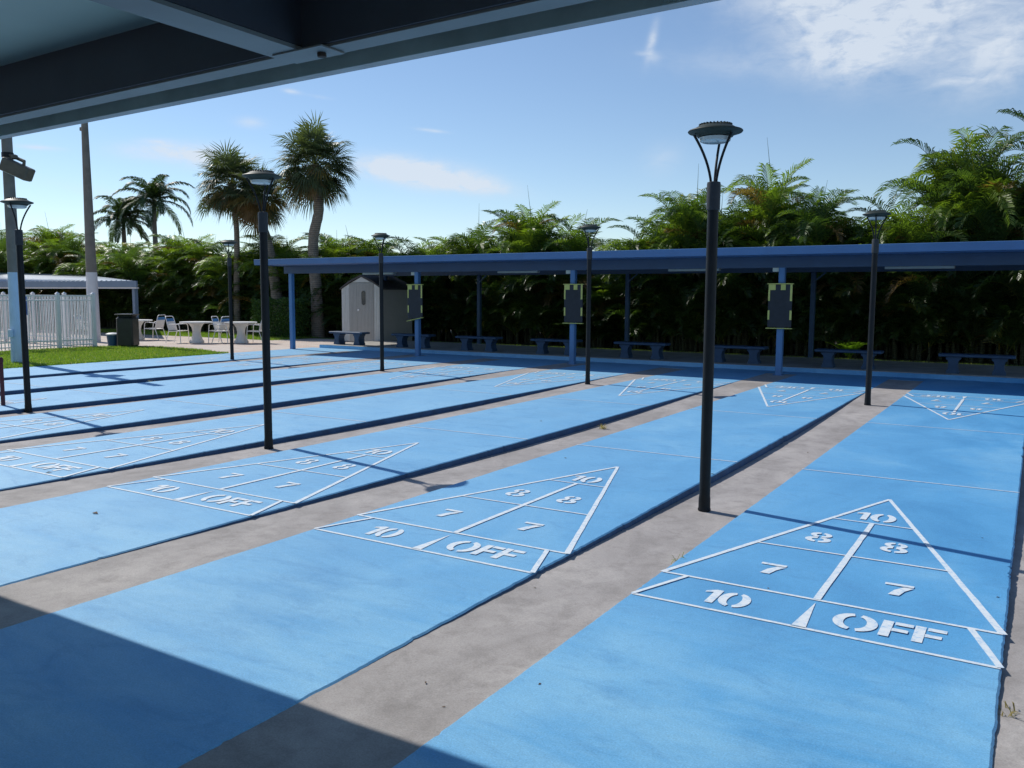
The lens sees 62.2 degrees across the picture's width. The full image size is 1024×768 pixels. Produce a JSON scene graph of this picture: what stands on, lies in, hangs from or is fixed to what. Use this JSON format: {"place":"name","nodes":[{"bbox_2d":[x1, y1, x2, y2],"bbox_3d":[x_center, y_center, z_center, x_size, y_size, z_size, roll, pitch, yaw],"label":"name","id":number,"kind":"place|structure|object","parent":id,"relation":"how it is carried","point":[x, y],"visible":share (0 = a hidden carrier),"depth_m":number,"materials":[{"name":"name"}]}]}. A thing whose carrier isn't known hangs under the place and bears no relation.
{"place":"outdoors","nodes":[
{"label":"outdoors","id":0,"kind":"place"},
{"bbox_2d":[0,341,81,350],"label":"pool deck","id":1,"kind":"structure","parent":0,"point":[31,344],"depth_m":26.67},
{"bbox_2d":[0,292,96,349],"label":"picket fence","id":2,"kind":"object","parent":1,"relation":"on","point":[62,319],"visible":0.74,"depth_m":26.15,"materials":[{"name":"white paint"}]},
{"bbox_2d":[0,347,217,364],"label":"lawn","id":3,"kind":"structure","parent":0,"point":[95,356],"depth_m":23.20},
{"bbox_2d":[1,137,21,362],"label":"utility pole","id":4,"kind":"object","parent":3,"relation":"on","point":[14,333],"visible":0.5,"depth_m":20.04,"materials":[{"name":"blue paint"}]},
{"bbox_2d":[0,152,35,181],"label":"floodlight","id":5,"kind":"object","parent":4,"relation":"attached to","point":[23,171],"visible":1,"depth_m":19.57,"materials":[{"name":"black metal"}]},
{"bbox_2d":[114,314,138,346],"bbox_3d":[-12.087,-1.695,26.687,0.560,1.025,0.560,0,6,0],"label":"litter bin","id":6,"kind":"object","parent":3,"relation":"on","point":[127,328],"visible":0.97,"depth_m":26.45,"materials":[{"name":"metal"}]},
{"bbox_2d":[0,328,1017,368],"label":"grass","id":7,"kind":"structure","parent":3,"relation":"on","point":[47,357],"depth_m":23.55,"materials":[{"name":"plant"}]},
{"bbox_2d":[2,324,334,339],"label":"grass","id":8,"kind":"structure","parent":0,"point":[169,335],"depth_m":34.02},
{"bbox_2d":[250,297,311,337],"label":"shrub","id":9,"kind":"object","parent":8,"relation":"on","point":[275,303],"visible":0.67,"depth_m":32.23,"materials":[{"name":"green plant"}]},
{"bbox_2d":[0,273,350,352],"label":"patio","id":10,"kind":"structure","parent":0,"point":[224,346],"depth_m":32.39,"materials":[{"name":"concrete"}]},
{"bbox_2d":[79,123,100,341],"bbox_3d":[-14.387,-5.119,28.889,0.420,7.450,0.400,4,7,31],"label":"utility pole","id":11,"kind":"object","parent":10,"relation":"on","point":[91,270],"visible":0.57,"depth_m":28.77,"materials":[{"name":"white paint"}]},
{"bbox_2d":[106,333,117,345],"bbox_3d":[-12.619,-1.411,26.810,0.390,0.430,0.390,4,7,31],"label":"bucket","id":12,"kind":"object","parent":10,"relation":"on","point":[111,339],"visible":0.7,"depth_m":26.68,"materials":[{"name":"blue plastic"}]},
{"bbox_2d":[138,319,152,339],"bbox_3d":[-13.519,-1.960,30.586,1.080,0.722,1.080,4,7,31],"label":"patio table","id":13,"kind":"object","parent":10,"relation":"on","point":[141,321],"visible":0.4,"depth_m":30.52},
{"bbox_2d":[144,314,166,339],"bbox_3d":[-12.852,-2.046,30.567,0.602,0.912,0.527,2,6,12],"label":"patio chair","id":14,"kind":"object","parent":10,"relation":"on","point":[160,322],"visible":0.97,"depth_m":30.44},
{"bbox_2d":[165,316,189,342],"bbox_3d":[-11.403,-1.861,28.878,0.602,0.912,0.527,2,6,12],"label":"patio chair","id":15,"kind":"object","parent":10,"relation":"on","point":[171,324],"visible":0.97,"depth_m":28.85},
{"bbox_2d":[179,321,212,342],"bbox_3d":[-10.737,-1.766,28.878,1.080,0.722,1.080,4,7,31],"label":"patio table","id":16,"kind":"object","parent":10,"relation":"on","point":[196,326],"visible":0.98,"depth_m":28.75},
{"bbox_2d":[208,316,229,342],"bbox_3d":[-9.988,-1.869,29.020,0.602,0.912,0.527,3,6,22],"label":"patio chair","id":17,"kind":"object","parent":10,"relation":"on","point":[222,327],"visible":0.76,"depth_m":28.89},
{"bbox_2d":[211,316,234,342],"bbox_3d":[-9.864,-1.858,28.923,0.602,0.912,0.527,1,6,7],"label":"patio chair","id":18,"kind":"object","parent":10,"relation":"on","point":[216,322],"visible":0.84,"depth_m":28.81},
{"bbox_2d":[224,321,256,342],"bbox_3d":[-9.238,-1.764,28.927,1.080,0.722,1.080,4,7,31],"label":"patio table","id":19,"kind":"object","parent":10,"relation":"on","point":[240,326],"visible":0.95,"depth_m":28.79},
{"bbox_2d":[340,275,411,341],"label":"shed","id":20,"kind":"structure","parent":10,"relation":"on","point":[360,305],"depth_m":29.23,"materials":[{"name":"white paint"}]},
{"bbox_2d":[349,283,357,340],"bbox_3d":[-5.528,-2.507,29.642,0.405,2.010,0.037,5,8,40],"label":"door","id":21,"kind":"structure","parent":20,"relation":"in","point":[352,286],"depth_m":29.62,"materials":[{"name":"plastic"}]},
{"bbox_2d":[357,283,373,341],"bbox_3d":[-5.047,-2.460,29.214,0.865,2.010,0.059,5,8,40],"label":"door","id":22,"kind":"structure","parent":20,"relation":"in","point":[365,291],"depth_m":29.18,"materials":[{"name":"white paint"}]},
{"bbox_2d":[4,347,354,379],"bbox_3d":[-10.352,-0.133,18.265,2.044,0.300,18.800,4,7,31],"label":"court","id":23,"kind":"object","parent":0,"point":[60,370],"visible":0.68,"depth_m":20.24,"materials":[{"name":"paint"}]},
{"bbox_2d":[220,240,237,359],"bbox_3d":[-7.133,-2.110,21.499,0.422,3.036,0.422,-4,8,-38],"label":"lamp post","id":24,"kind":"object","parent":23,"relation":"on","point":[228,243],"visible":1,"depth_m":21.45,"materials":[{"name":"black metal"}]},
{"bbox_2d":[4,351,414,394],"bbox_3d":[-8.227,0.015,16.960,1.846,0.300,18.800,4,7,31],"label":"court","id":25,"kind":"object","parent":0,"point":[65,382],"visible":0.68,"depth_m":17.81,"materials":[{"name":"paint"}]},
{"bbox_2d":[5,357,342,386],"bbox_3d":[-8.100,-0.160,17.151,1.854,0.002,11.913,4,7,31],"label":"court marking","id":26,"kind":"object","parent":25,"relation":"on","point":[255,364],"visible":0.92,"depth_m":21.04,"materials":[{"name":"paint"}]},
{"bbox_2d":[12,354,426,394],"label":"alley","id":27,"kind":"structure","parent":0,"point":[362,360],"depth_m":20.84,"materials":[{"name":"concrete"}]},
{"bbox_2d":[0,354,491,414],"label":"court","id":28,"kind":"object","parent":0,"point":[58,399],"visible":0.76,"depth_m":15.55,"materials":[{"name":"paint"}]},
{"bbox_2d":[0,357,5,405],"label":"post","id":29,"kind":"object","parent":28,"relation":"on","point":[2,391],"visible":1,"depth_m":12.63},
{"bbox_2d":[0,361,421,403],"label":"court marking","id":30,"kind":"object","parent":28,"relation":"on","point":[276,376],"visible":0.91,"depth_m":19.14,"materials":[{"name":"paint"}]},
{"bbox_2d":[0,358,502,417],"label":"alley","id":31,"kind":"structure","parent":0,"point":[378,372],"depth_m":17.66,"materials":[{"name":"concrete"}]},
{"bbox_2d":[0,197,33,412],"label":"lamp post","id":32,"kind":"object","parent":31,"relation":"on","point":[16,203],"visible":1,"depth_m":12.16,"materials":[{"name":"black metal"}]},
{"bbox_2d":[371,233,389,370],"bbox_3d":[-2.890,-1.801,18.777,0.422,3.038,0.422,3,6,22],"label":"lamp post","id":33,"kind":"object","parent":31,"relation":"on","point":[380,236],"visible":1,"depth_m":18.73,"materials":[{"name":"black metal"}]},
{"bbox_2d":[164,351,351,367],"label":"alley","id":34,"kind":"structure","parent":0,"point":[280,357],"depth_m":22.94,"materials":[{"name":"concrete"}]},
{"bbox_2d":[0,358,568,442],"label":"court","id":35,"kind":"object","parent":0,"point":[166,410],"visible":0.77,"depth_m":13.25,"materials":[{"name":"paint"}]},
{"bbox_2d":[0,366,510,438],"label":"court marking","id":36,"kind":"object","parent":35,"relation":"on","point":[97,414],"visible":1,"depth_m":11.63,"materials":[{"name":"paint"}]},
{"bbox_2d":[0,363,585,450],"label":"alley","id":37,"kind":"structure","parent":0,"point":[29,443],"depth_m":12.38,"materials":[{"name":"concrete"}]},
{"bbox_2d":[0,362,669,490],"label":"court","id":38,"kind":"object","parent":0,"point":[376,410],"visible":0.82,"depth_m":10.80,"materials":[{"name":"paint"}]},
{"bbox_2d":[0,371,611,476],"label":"court marking","id":39,"kind":"object","parent":38,"relation":"on","point":[180,442],"visible":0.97,"depth_m":9.22,"materials":[{"name":"paint"}]},
{"bbox_2d":[0,368,683,507],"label":"alley","id":40,"kind":"structure","parent":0,"point":[13,497],"depth_m":9.03,"materials":[{"name":"concrete"}]},
{"bbox_2d":[242,169,281,448],"bbox_3d":[-2.737,-0.800,9.414,0.422,3.067,0.422,1,6,4],"label":"lamp post","id":41,"kind":"object","parent":40,"relation":"on","point":[262,177],"visible":1,"depth_m":9.36,"materials":[{"name":"black metal"}]},
{"bbox_2d":[579,224,600,383],"bbox_3d":[1.467,-1.510,16.218,0.422,3.036,0.422,-1,6,-8],"label":"lamp post","id":42,"kind":"object","parent":40,"relation":"on","point":[587,228],"visible":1,"depth_m":16.17,"materials":[{"name":"black metal"}]},
{"bbox_2d":[0,367,772,586],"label":"court","id":43,"kind":"object","parent":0,"point":[46,536],"visible":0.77,"depth_m":7.78,"materials":[{"name":"paint"}]},
{"bbox_2d":[106,377,730,515],"bbox_3d":[0.364,0.431,11.954,1.853,0.002,11.913,4,7,31],"label":"court marking","id":44,"kind":"object","parent":43,"relation":"on","point":[245,502],"visible":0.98,"depth_m":7.67,"materials":[{"name":"paint"}]},
{"bbox_2d":[0,373,794,628],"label":"alley","id":45,"kind":"structure","parent":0,"point":[29,599],"depth_m":6.07,"materials":[{"name":"concrete"}]},
{"bbox_2d":[0,372,892,767],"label":"court","id":46,"kind":"object","parent":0,"point":[180,668],"visible":0.76,"depth_m":4.66,"materials":[{"name":"paint"}]},
{"bbox_2d":[314,385,864,572],"bbox_3d":[2.474,0.578,10.658,1.853,0.002,11.913,4,7,31],"label":"court marking","id":47,"kind":"object","parent":46,"relation":"on","point":[569,549],"visible":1,"depth_m":6.23,"materials":[{"name":"paint"}]},
{"bbox_2d":[0,0,1023,257],"label":"sky","id":48,"kind":"structure","parent":0,"point":[595,119],"materials":[{"name":"blue"}]},
{"bbox_2d":[2,321,1023,365],"bbox_3d":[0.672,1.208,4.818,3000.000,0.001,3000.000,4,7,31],"label":"ground","id":49,"kind":"structure","parent":0,"point":[899,358],"depth_m":26.20,"materials":[{"name":"concrete"}]},
{"bbox_2d":[0,229,33,322],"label":"palm clump","id":50,"kind":"object","parent":49,"relation":"on","point":[2,233],"visible":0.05,"depth_m":46.60,"materials":[{"name":"green plant"}]},
{"bbox_2d":[0,214,80,323],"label":"palm clump","id":51,"kind":"object","parent":49,"relation":"on","point":[28,266],"visible":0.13,"depth_m":45.01,"materials":[{"name":"green plant"}]},
{"bbox_2d":[3,227,107,324],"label":"palm clump","id":52,"kind":"object","parent":49,"relation":"on","point":[65,240],"visible":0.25,"depth_m":43.88,"materials":[{"name":"green plant"}]},
{"bbox_2d":[24,239,115,325],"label":"palm clump","id":53,"kind":"object","parent":49,"relation":"on","point":[66,259],"visible":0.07,"depth_m":43.05,"materials":[{"name":"green plant"}]},
{"bbox_2d":[52,250,130,327],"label":"palm clump","id":54,"kind":"object","parent":49,"relation":"on","point":[80,267],"visible":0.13,"depth_m":41.19,"materials":[{"name":"green plant"}]},
{"bbox_2d":[86,241,158,327],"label":"palm clump","id":55,"kind":"object","parent":49,"relation":"on","point":[117,303],"visible":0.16,"depth_m":40.44,"materials":[{"name":"green plant"}]},
{"bbox_2d":[93,195,151,247],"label":"feather palm","id":56,"kind":"object","parent":49,"relation":"on","point":[117,225],"visible":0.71,"depth_m":64.15,"materials":[{"name":"plant"}]},
{"bbox_2d":[85,225,216,329],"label":"palm clump","id":57,"kind":"object","parent":49,"relation":"on","point":[129,262],"visible":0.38,"depth_m":39.07,"materials":[{"name":"green plant"}]},
{"bbox_2d":[109,174,194,248],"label":"feather palm","id":58,"kind":"object","parent":49,"relation":"on","point":[156,189],"visible":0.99,"depth_m":62.27,"materials":[{"name":"plant"}]},
{"bbox_2d":[137,234,231,330],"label":"palm clump","id":59,"kind":"object","parent":49,"relation":"on","point":[168,305],"visible":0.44,"depth_m":38.10,"materials":[{"name":"green plant"}]},
{"bbox_2d":[154,240,248,331],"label":"palm clump","id":60,"kind":"object","parent":49,"relation":"on","point":[209,293],"visible":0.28,"depth_m":37.45,"materials":[{"name":"green plant"}]},
{"bbox_2d":[193,140,264,333],"bbox_3d":[-11.598,-6.077,35.377,3.528,8.133,3.503,6,8,41],"label":"fan palm","id":61,"kind":"object","parent":49,"relation":"on","point":[222,167],"visible":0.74,"depth_m":34.72,"materials":[{"name":"green plant"}]},
{"bbox_2d":[193,240,288,332],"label":"palm clump","id":62,"kind":"object","parent":49,"relation":"on","point":[221,273],"visible":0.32,"depth_m":35.81,"materials":[{"name":"green plant"}]},
{"bbox_2d":[220,162,290,334],"bbox_3d":[-10.325,-5.527,34.657,3.427,7.234,3.024,4,7,31],"label":"fan palm","id":63,"kind":"object","parent":49,"relation":"on","point":[248,217],"visible":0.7,"depth_m":34.11,"materials":[{"name":"green plant"}]},
{"bbox_2d":[219,234,324,333],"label":"palm clump","id":64,"kind":"object","parent":49,"relation":"on","point":[278,248],"visible":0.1,"depth_m":35.25,"materials":[{"name":"green plant"}]},
{"bbox_2d":[235,229,380,335],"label":"palm clump","id":65,"kind":"object","parent":49,"relation":"on","point":[299,279],"visible":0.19,"depth_m":34.18,"materials":[{"name":"green plant"}]},
{"bbox_2d":[262,109,359,337],"bbox_3d":[-7.582,-6.072,32.631,3.701,8.747,3.781,4,7,31],"label":"fan palm","id":66,"kind":"object","parent":49,"relation":"on","point":[318,184],"visible":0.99,"depth_m":32.09,"materials":[{"name":"green plant"}]},
{"bbox_2d":[296,232,423,336],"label":"palm clump","id":67,"kind":"object","parent":49,"relation":"on","point":[332,304],"visible":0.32,"depth_m":33.10,"materials":[{"name":"green plant"}]},
{"bbox_2d":[0,0,719,138],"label":"shelter","id":68,"kind":"object","parent":49,"relation":"on","point":[64,63],"visible":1,"depth_m":2.90,"materials":[{"name":"metal"}]},
{"bbox_2d":[336,235,414,337],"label":"palm clump","id":69,"kind":"object","parent":49,"relation":"on","point":[363,247],"visible":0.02,"depth_m":32.98,"materials":[{"name":"green plant"}]},
{"bbox_2d":[362,236,474,340],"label":"palm clump","id":70,"kind":"object","parent":49,"relation":"on","point":[428,287],"visible":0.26,"depth_m":30.78,"materials":[{"name":"green plant"}]},
{"bbox_2d":[422,235,500,341],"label":"palm clump","id":71,"kind":"object","parent":49,"relation":"on","point":[457,306],"visible":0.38,"depth_m":30.41,"materials":[{"name":"green plant"}]},
{"bbox_2d":[434,185,571,342],"bbox_3d":[-0.195,-4.205,30.291,5.313,5.496,4.443,0,6,1],"label":"palm clump","id":72,"kind":"object","parent":49,"relation":"on","point":[493,297],"visible":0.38,"depth_m":29.54,"materials":[{"name":"green plant"}]},
{"bbox_2d":[481,209,622,344],"bbox_3d":[1.471,-3.711,29.268,5.462,4.740,4.575,1,6,3],"label":"palm clump","id":73,"kind":"object","parent":49,"relation":"on","point":[527,306],"visible":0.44,"depth_m":28.57,"materials":[{"name":"green plant"}]},
{"bbox_2d":[518,274,645,347],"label":"palm clump","id":74,"kind":"object","parent":49,"relation":"on","point":[602,295],"visible":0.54,"depth_m":27.57,"materials":[{"name":"green plant"}]},
{"bbox_2d":[254,240,1023,375],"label":"shelter","id":75,"kind":"object","parent":49,"relation":"on","point":[782,261],"visible":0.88,"depth_m":19.82,"materials":[{"name":"metal"}]},
{"bbox_2d":[406,284,423,320],"bbox_3d":[-2.650,-2.211,23.141,0.550,1.014,0.080,4,7,31],"label":"scoreboard","id":76,"kind":"object","parent":75,"relation":"attached to","point":[415,300],"visible":1,"depth_m":23.13,"materials":[{"name":"metal"}]},
{"bbox_2d":[497,271,539,272],"bbox_3d":[0.173,-3.136,23.000,1.300,0.250,0.180,4,7,31],"label":"light fixture","id":77,"kind":"object","parent":75,"relation":"hanging from","point":[518,272],"visible":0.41,"depth_m":22.92,"materials":[{"name":"white paint"}]},
{"bbox_2d":[563,284,583,323],"bbox_3d":[1.485,-1.948,20.600,0.550,0.962,0.080,4,7,31],"label":"scoreboard","id":78,"kind":"object","parent":75,"relation":"attached to","point":[573,302],"visible":1,"depth_m":20.59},
{"bbox_2d":[766,283,793,328],"bbox_3d":[5.687,-1.654,18.019,0.550,0.962,0.080,4,7,31],"label":"scoreboard","id":79,"kind":"object","parent":75,"relation":"attached to","point":[780,296],"visible":1,"depth_m":18.01,"materials":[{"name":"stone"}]},
{"bbox_2d":[885,266,954,268],"bbox_3d":[8.574,-2.550,17.842,1.370,0.250,0.180,4,7,31],"label":"light fixture","id":80,"kind":"object","parent":75,"relation":"hanging from","point":[922,267],"visible":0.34,"depth_m":17.77,"materials":[{"name":"white paint"}]},
{"bbox_2d":[586,215,706,349],"bbox_3d":[4.685,-3.261,27.291,4.584,4.290,5.017,2,6,17],"label":"palm clump","id":81,"kind":"object","parent":49,"relation":"on","point":[641,322],"visible":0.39,"depth_m":26.30,"materials":[{"name":"green plant"}]},
{"bbox_2d":[320,340,1023,378],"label":"slab","id":82,"kind":"structure","parent":49,"relation":"on","point":[903,366],"depth_m":21.13,"materials":[{"name":"concrete"}]},
{"bbox_2d":[329,331,369,344],"bbox_3d":[-5.099,-1.437,26.591,1.400,0.405,0.380,4,7,32],"label":"bench","id":83,"kind":"object","parent":82,"relation":"on","point":[339,336],"visible":1,"depth_m":26.41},
{"bbox_2d":[391,333,435,347],"bbox_3d":[-2.939,-1.286,25.264,1.400,0.405,0.380,4,7,31],"label":"bench","id":84,"kind":"object","parent":82,"relation":"on","point":[403,337],"visible":0.94,"depth_m":25.16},
{"bbox_2d":[455,335,502,351],"bbox_3d":[-0.940,-1.147,24.037,1.400,0.405,0.380,4,7,33],"label":"bench","id":85,"kind":"object","parent":82,"relation":"on","point":[490,341],"visible":1,"depth_m":23.87,"materials":[{"name":"concrete"}]},
{"bbox_2d":[530,338,582,354],"bbox_3d":[1.187,-0.998,22.731,1.400,0.405,0.380,4,7,31],"label":"bench","id":86,"kind":"object","parent":82,"relation":"on","point":[542,345],"visible":0.84,"depth_m":22.78,"materials":[{"name":"concrete"}]},
{"bbox_2d":[614,341,670,359],"bbox_3d":[3.280,-0.852,21.446,1.400,0.405,0.380,4,7,32],"label":"bench","id":87,"kind":"object","parent":82,"relation":"on","point":[656,347],"visible":1,"depth_m":21.32,"materials":[{"name":"concrete"}]},
{"bbox_2d":[319,345,1023,382],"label":"slab face","id":88,"kind":"object","parent":82,"relation":"attached to","point":[911,375],"visible":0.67,"depth_m":19.89},
{"bbox_2d":[714,345,768,363],"bbox_3d":[5.347,-0.708,20.176,1.400,0.405,0.380,4,7,31],"label":"bench","id":89,"kind":"object","parent":82,"relation":"on","point":[753,351],"visible":0.81,"depth_m":19.94,"materials":[{"name":"concrete"}]},
{"bbox_2d":[814,348,883,369],"bbox_3d":[7.482,-0.559,18.865,1.400,0.405,0.380,4,7,32],"label":"bench","id":90,"kind":"object","parent":82,"relation":"on","point":[828,356],"visible":0.91,"depth_m":18.91,"materials":[{"name":"concrete"}]},
{"bbox_2d":[938,353,1015,375],"bbox_3d":[9.608,-0.410,17.559,1.400,0.405,0.380,4,7,31],"label":"bench","id":91,"kind":"object","parent":82,"relation":"on","point":[953,359],"visible":1,"depth_m":17.41,"materials":[{"name":"concrete"}]},
{"bbox_2d":[619,189,760,351],"bbox_3d":[5.799,-3.488,26.266,4.324,4.979,5.048,-2,6,-17],"label":"palm clump","id":92,"kind":"object","parent":49,"relation":"on","point":[694,336],"visible":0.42,"depth_m":25.67,"materials":[{"name":"green plant"}]},
{"bbox_2d":[640,140,813,352],"bbox_3d":[6.643,-4.091,25.727,5.529,6.314,4.492,0,6,2],"label":"palm clump","id":93,"kind":"object","parent":49,"relation":"on","point":[771,196],"visible":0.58,"depth_m":24.89,"materials":[{"name":"green plant"}]},
{"bbox_2d":[704,195,795,347],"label":"palm clump","id":94,"kind":"object","parent":49,"relation":"on","point":[753,343],"depth_m":27.99,"materials":[{"name":"green plant"}]},
{"bbox_2d":[718,180,880,354],"bbox_3d":[8.495,-3.400,24.930,4.575,5.110,5.021,-5,8,-41],"label":"palm clump","id":95,"kind":"object","parent":49,"relation":"on","point":[813,236],"visible":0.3,"depth_m":24.18,"materials":[{"name":"green plant"}]},
{"bbox_2d":[759,191,911,358],"bbox_3d":[9.614,-3.112,24.535,4.960,4.621,4.440,2,6,17],"label":"palm clump","id":96,"kind":"object","parent":49,"relation":"on","point":[830,329],"visible":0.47,"depth_m":23.58,"materials":[{"name":"plant"}]},
{"bbox_2d":[826,340,867,358],"bbox_3d":[9.027,-0.899,22.725,1.259,0.549,1.151,4,7,31],"label":"young palm","id":97,"kind":"object","parent":49,"relation":"on","point":[858,345],"visible":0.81,"depth_m":22.61,"materials":[{"name":"green plant"}]},
{"bbox_2d":[827,194,975,361],"bbox_3d":[11.127,-3.000,23.543,5.017,4.629,4.858,-3,7,-29],"label":"palm clump","id":98,"kind":"object","parent":49,"relation":"on","point":[916,230],"visible":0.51,"depth_m":22.41,"materials":[{"name":"plant"}]},
{"bbox_2d":[878,215,943,354],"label":"palm clump","id":99,"kind":"object","parent":49,"relation":"on","point":[899,346],"depth_m":25.80,"materials":[{"name":"green plant"}]},
{"bbox_2d":[869,124,1023,362],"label":"palm clump","id":100,"kind":"object","parent":49,"relation":"on","point":[959,166],"visible":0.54,"depth_m":21.77,"materials":[{"name":"plant"}]},
{"bbox_2d":[908,135,1023,364],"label":"palm clump","id":101,"kind":"object","parent":49,"relation":"on","point":[1007,331],"visible":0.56,"depth_m":21.33,"materials":[{"name":"plant"}]},
{"bbox_2d":[920,171,1023,353],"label":"palm clump","id":102,"kind":"object","parent":49,"relation":"on","point":[943,348],"depth_m":25.43,"materials":[{"name":"green plant"}]},
{"bbox_2d":[988,108,1023,336],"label":"palm clump","id":103,"kind":"object","parent":49,"relation":"on","point":[1017,114],"visible":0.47,"depth_m":21.68,"materials":[{"name":"plant"}]},
{"bbox_2d":[178,379,922,767],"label":"alley","id":104,"kind":"structure","parent":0,"point":[394,707],"depth_m":4.16,"materials":[{"name":"concrete"}]},
{"bbox_2d":[688,121,742,511],"bbox_3d":[1.575,-0.498,6.754,0.422,3.066,0.422,4,7,31],"label":"lamp post","id":105,"kind":"object","parent":104,"relation":"on","point":[714,132],"visible":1,"depth_m":6.70,"materials":[{"name":"black metal"}]},
{"bbox_2d":[862,210,890,404],"bbox_3d":[5.659,-1.182,13.328,0.422,3.040,0.422,-3,7,-28],"label":"lamp post","id":106,"kind":"object","parent":104,"relation":"on","point":[875,215],"visible":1,"depth_m":13.28,"materials":[{"name":"black metal"}]},
{"bbox_2d":[392,379,1023,767],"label":"court","id":107,"kind":"object","parent":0,"point":[631,680],"visible":0.83,"depth_m":4.15,"materials":[{"name":"paint"}]},
{"bbox_2d":[632,393,1023,668],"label":"court marking","id":108,"kind":"object","parent":107,"relation":"on","point":[801,622],"visible":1,"depth_m":4.83,"materials":[{"name":"paint"}]},
{"bbox_2d":[890,377,925,380],"bbox_3d":[8.168,0.045,17.502,0.630,0.297,0.650,4,7,31],"label":"court end","id":109,"kind":"object","parent":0,"point":[908,379],"visible":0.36,"depth_m":17.39,"materials":[{"name":"paint"}]},
{"bbox_2d":[992,459,1023,767],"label":"alley","id":110,"kind":"structure","parent":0,"point":[1008,748],"depth_m":3.87,"materials":[{"name":"concrete"}]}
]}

